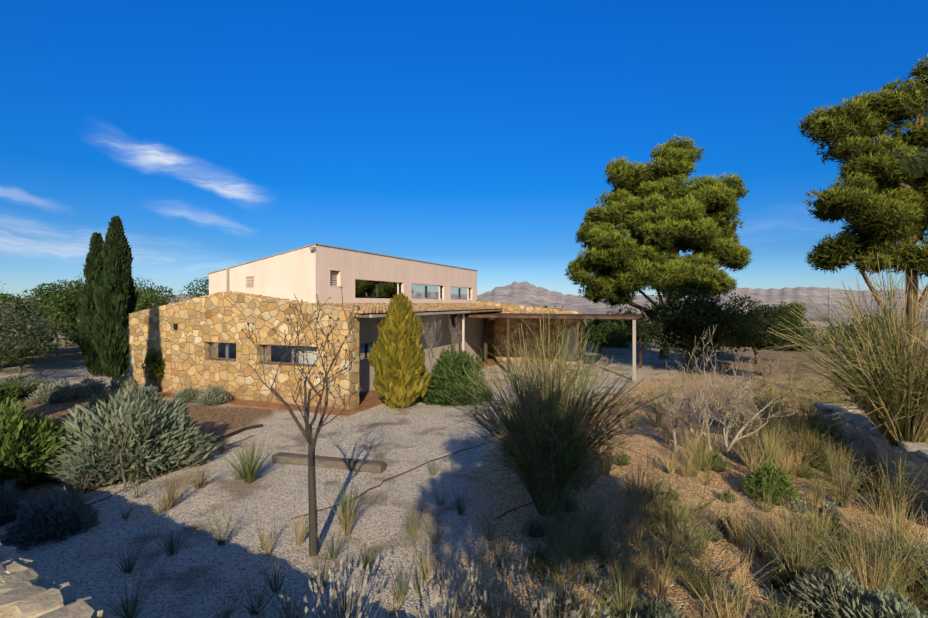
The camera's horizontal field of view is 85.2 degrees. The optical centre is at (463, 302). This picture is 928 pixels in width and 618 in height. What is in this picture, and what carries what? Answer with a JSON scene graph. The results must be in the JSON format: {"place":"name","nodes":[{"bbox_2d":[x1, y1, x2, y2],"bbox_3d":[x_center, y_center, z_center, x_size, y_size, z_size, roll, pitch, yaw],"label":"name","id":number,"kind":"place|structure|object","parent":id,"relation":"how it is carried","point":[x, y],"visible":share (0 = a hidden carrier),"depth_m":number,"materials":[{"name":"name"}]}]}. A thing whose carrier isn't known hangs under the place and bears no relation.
{"place":"outdoors","nodes":[
{"label":"outdoors","id":0,"kind":"place"},
{"bbox_2d":[6,293,29,307],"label":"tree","id":1,"kind":"object","parent":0,"point":[18,299],"visible":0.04,"depth_m":29.96,"materials":[{"name":"green plant"}]},
{"bbox_2d":[0,281,927,617],"bbox_3d":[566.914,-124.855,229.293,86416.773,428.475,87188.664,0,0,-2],"label":"ground","id":2,"kind":"structure","parent":0,"point":[198,571],"depth_m":8.43,"materials":[{"name":"grey gravel"}]},
{"bbox_2d":[0,300,66,368],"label":"olive","id":3,"kind":"object","parent":2,"relation":"on","point":[11,318],"visible":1,"depth_m":19.54,"materials":[{"name":"green plant"}]},
{"bbox_2d":[0,292,73,366],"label":"tree","id":4,"kind":"object","parent":2,"relation":"on","point":[4,297],"visible":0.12,"depth_m":26.46,"materials":[{"name":"green plant"}]},
{"bbox_2d":[0,315,74,373],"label":"tree","id":5,"kind":"object","parent":2,"relation":"on","point":[29,352],"visible":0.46,"depth_m":23.48,"materials":[{"name":"green plant"}]},
{"bbox_2d":[13,279,82,346],"bbox_3d":[-31.072,0.832,38.899,7.311,5.283,5.785,0,0,-2],"label":"tree","id":6,"kind":"object","parent":2,"relation":"on","point":[41,290],"visible":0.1,"depth_m":38.26,"materials":[{"name":"green plant"}]},
{"bbox_2d":[26,279,85,339],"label":"tree","id":7,"kind":"object","parent":2,"relation":"on","point":[71,311],"visible":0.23,"depth_m":31.81,"materials":[{"name":"green plant"}]},
{"bbox_2d":[73,232,103,376],"bbox_3d":[-16.662,0.049,22.902,1.674,6.561,1.522,0,0,-2],"label":"cypress","id":8,"kind":"object","parent":2,"relation":"on","point":[92,271],"visible":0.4,"depth_m":22.46,"materials":[{"name":"green plant"}]},
{"bbox_2d":[89,215,138,377],"bbox_3d":[-14.927,-0.229,21.707,1.756,7.116,1.695,0,0,-2],"label":"cypress","id":9,"kind":"object","parent":2,"relation":"on","point":[115,296],"visible":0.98,"depth_m":21.30,"materials":[{"name":"green plant"}]},
{"bbox_2d":[73,287,170,327],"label":"tree","id":10,"kind":"object","parent":2,"relation":"on","point":[145,300],"visible":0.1,"depth_m":29.89,"materials":[{"name":"green plant"}]},
{"bbox_2d":[106,398,146,492],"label":"sapling","id":11,"kind":"object","parent":2,"relation":"on","point":[123,474],"visible":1,"depth_m":8.82,"materials":[{"name":"brown plant"}]},
{"bbox_2d":[0,424,262,525],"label":"steel edging","id":12,"kind":"object","parent":2,"relation":"on","point":[6,520],"visible":0.36,"depth_m":9.11,"materials":[{"name":"brown metal"}]},
{"bbox_2d":[141,346,164,390],"bbox_3d":[-11.537,2.465,18.782,1.172,1.732,0.830,0,0,34],"label":"shrub","id":13,"kind":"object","parent":2,"relation":"on","point":[155,372],"depth_m":18.62,"materials":[{"name":"green plant"}]},
{"bbox_2d":[134,277,181,304],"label":"tree","id":14,"kind":"object","parent":2,"relation":"on","point":[157,290],"visible":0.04,"depth_m":41.84,"materials":[{"name":"green plant"}]},
{"bbox_2d":[173,277,208,301],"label":"tree","id":15,"kind":"object","parent":2,"relation":"on","point":[205,290],"visible":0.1,"depth_m":42.37,"materials":[{"name":"green plant"}]},
{"bbox_2d":[241,287,362,556],"bbox_3d":[-1.984,1.563,6.728,1.522,3.534,2.083,0,0,-40],"label":"sapling","id":16,"kind":"object","parent":2,"relation":"on","point":[313,536],"visible":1,"depth_m":6.58,"materials":[{"name":"brown plant"}]},
{"bbox_2d":[272,452,385,472],"bbox_3d":[-2.780,3.249,10.281,2.464,0.160,0.250,0,0,15],"label":"log","id":17,"kind":"object","parent":2,"relation":"on","point":[372,466],"visible":0.96,"depth_m":10.14,"materials":[{"name":"brown wood"}]},
{"bbox_2d":[119,243,642,416],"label":"house","id":18,"kind":"structure","parent":2,"relation":"on","point":[200,343],"depth_m":18.12,"materials":[{"name":"stone"}]},
{"bbox_2d":[228,291,502,312],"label":"roof tiles","id":19,"kind":"object","parent":18,"relation":"on","point":[375,307],"visible":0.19,"depth_m":18.97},
{"bbox_2d":[0,435,771,617],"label":"drip pipes","id":20,"kind":"object","parent":2,"relation":"on","point":[706,610],"visible":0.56,"depth_m":8.28,"materials":[{"name":"brown plastic"}]},
{"bbox_2d":[366,292,430,408],"bbox_3d":[-2.084,1.532,16.240,2.088,3.754,1.989,0,0,-2],"label":"gold conifer","id":21,"kind":"object","parent":2,"relation":"on","point":[396,356],"visible":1,"depth_m":15.71,"materials":[{"name":"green plant"}]},
{"bbox_2d":[413,309,440,371],"bbox_3d":[-1.309,1.729,18.109,1.097,3.214,0.894,0,0,-2],"label":"bare shrub","id":22,"kind":"object","parent":2,"relation":"on","point":[430,337],"visible":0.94,"depth_m":18.05,"materials":[{"name":"grey plant"}]},
{"bbox_2d":[449,313,461,352],"bbox_3d":[-0.358,1.864,19.403,0.593,2.938,1.338,0,0,-2],"label":"bare shrub","id":23,"kind":"object","parent":2,"relation":"on","point":[454,338],"visible":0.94,"depth_m":19.28,"materials":[{"name":"grey plant"}]},
{"bbox_2d":[0,252,927,617],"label":"shrubs","id":24,"kind":"object","parent":2,"relation":"on","point":[548,454],"visible":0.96,"depth_m":7.72,"materials":[{"name":"green plant"}]},
{"bbox_2d":[67,306,900,355],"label":"scrub","id":25,"kind":"object","parent":2,"relation":"on","point":[622,345],"visible":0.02,"depth_m":37.28,"materials":[{"name":"green plant"}]},
{"bbox_2d":[584,319,636,353],"bbox_3d":[9.064,2.066,33.129,3.672,2.634,4.555,0,0,-2],"label":"bush","id":26,"kind":"object","parent":2,"relation":"on","point":[605,335],"visible":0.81,"depth_m":32.28,"materials":[{"name":"green plant"}]},
{"bbox_2d":[606,309,650,346],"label":"tree","id":27,"kind":"object","parent":2,"relation":"on","point":[624,320],"visible":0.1,"depth_m":37.46,"materials":[{"name":"green plant"}]},
{"bbox_2d":[564,134,752,358],"bbox_3d":[11.680,-3.281,29.913,11.095,13.259,6.718,0,0,-2],"label":"pine","id":28,"kind":"object","parent":2,"relation":"on","point":[659,212],"visible":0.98,"depth_m":28.98,"materials":[{"name":"green plant"}]},
{"bbox_2d":[622,286,778,370],"bbox_3d":[11.317,1.271,24.669,7.015,4.118,5.236,0,0,-29],"label":"dark tree","id":29,"kind":"object","parent":2,"relation":"on","point":[678,324],"visible":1,"depth_m":23.55,"materials":[{"name":"green plant"}]},
{"bbox_2d":[650,325,811,460],"bbox_3d":[5.387,1.916,10.694,2.797,2.858,2.321,0,0,12],"label":"bare shrub","id":30,"kind":"object","parent":2,"relation":"on","point":[705,406],"visible":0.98,"depth_m":10.60,"materials":[{"name":"beige plant"}]},
{"bbox_2d":[724,295,820,363],"bbox_3d":[15.921,1.428,27.251,4.664,3.852,5.092,0,0,-37],"label":"dark tree","id":31,"kind":"object","parent":2,"relation":"on","point":[764,343],"visible":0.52,"depth_m":26.37,"materials":[{"name":"green plant"}]},
{"bbox_2d":[782,300,806,318],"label":"tree","id":32,"kind":"object","parent":2,"relation":"on","point":[800,306],"visible":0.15,"depth_m":44.99,"materials":[{"name":"green plant"}]},
{"bbox_2d":[797,55,927,361],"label":"pine","id":33,"kind":"object","parent":2,"relation":"on","point":[878,200],"visible":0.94,"depth_m":14.23,"materials":[{"name":"green plant"}]},
{"bbox_2d":[890,148,927,176],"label":"branch leaves","id":34,"kind":"object","parent":33,"relation":"attached to","point":[904,162],"visible":1,"depth_m":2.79,"materials":[{"name":"green plant"}]},
{"bbox_2d":[817,405,927,514],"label":"rock","id":35,"kind":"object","parent":2,"relation":"on","point":[866,439],"depth_m":9.02,"materials":[{"name":"stone"}]},
{"bbox_2d":[814,403,927,459],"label":"stone wall","id":36,"kind":"structure","parent":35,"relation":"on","point":[920,448],"depth_m":9.95,"materials":[{"name":"stone"}]},
{"bbox_2d":[0,0,927,298],"label":"sky","id":37,"kind":"structure","parent":0,"point":[480,135],"materials":[{"name":"blue"}]},
{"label":"terrace","id":38,"kind":"structure","parent":0,"visible":0},
{"bbox_2d":[0,543,114,617],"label":"stone wall","id":39,"kind":"structure","parent":38,"relation":"on","point":[27,590],"depth_m":2.82,"materials":[{"name":"stone"}]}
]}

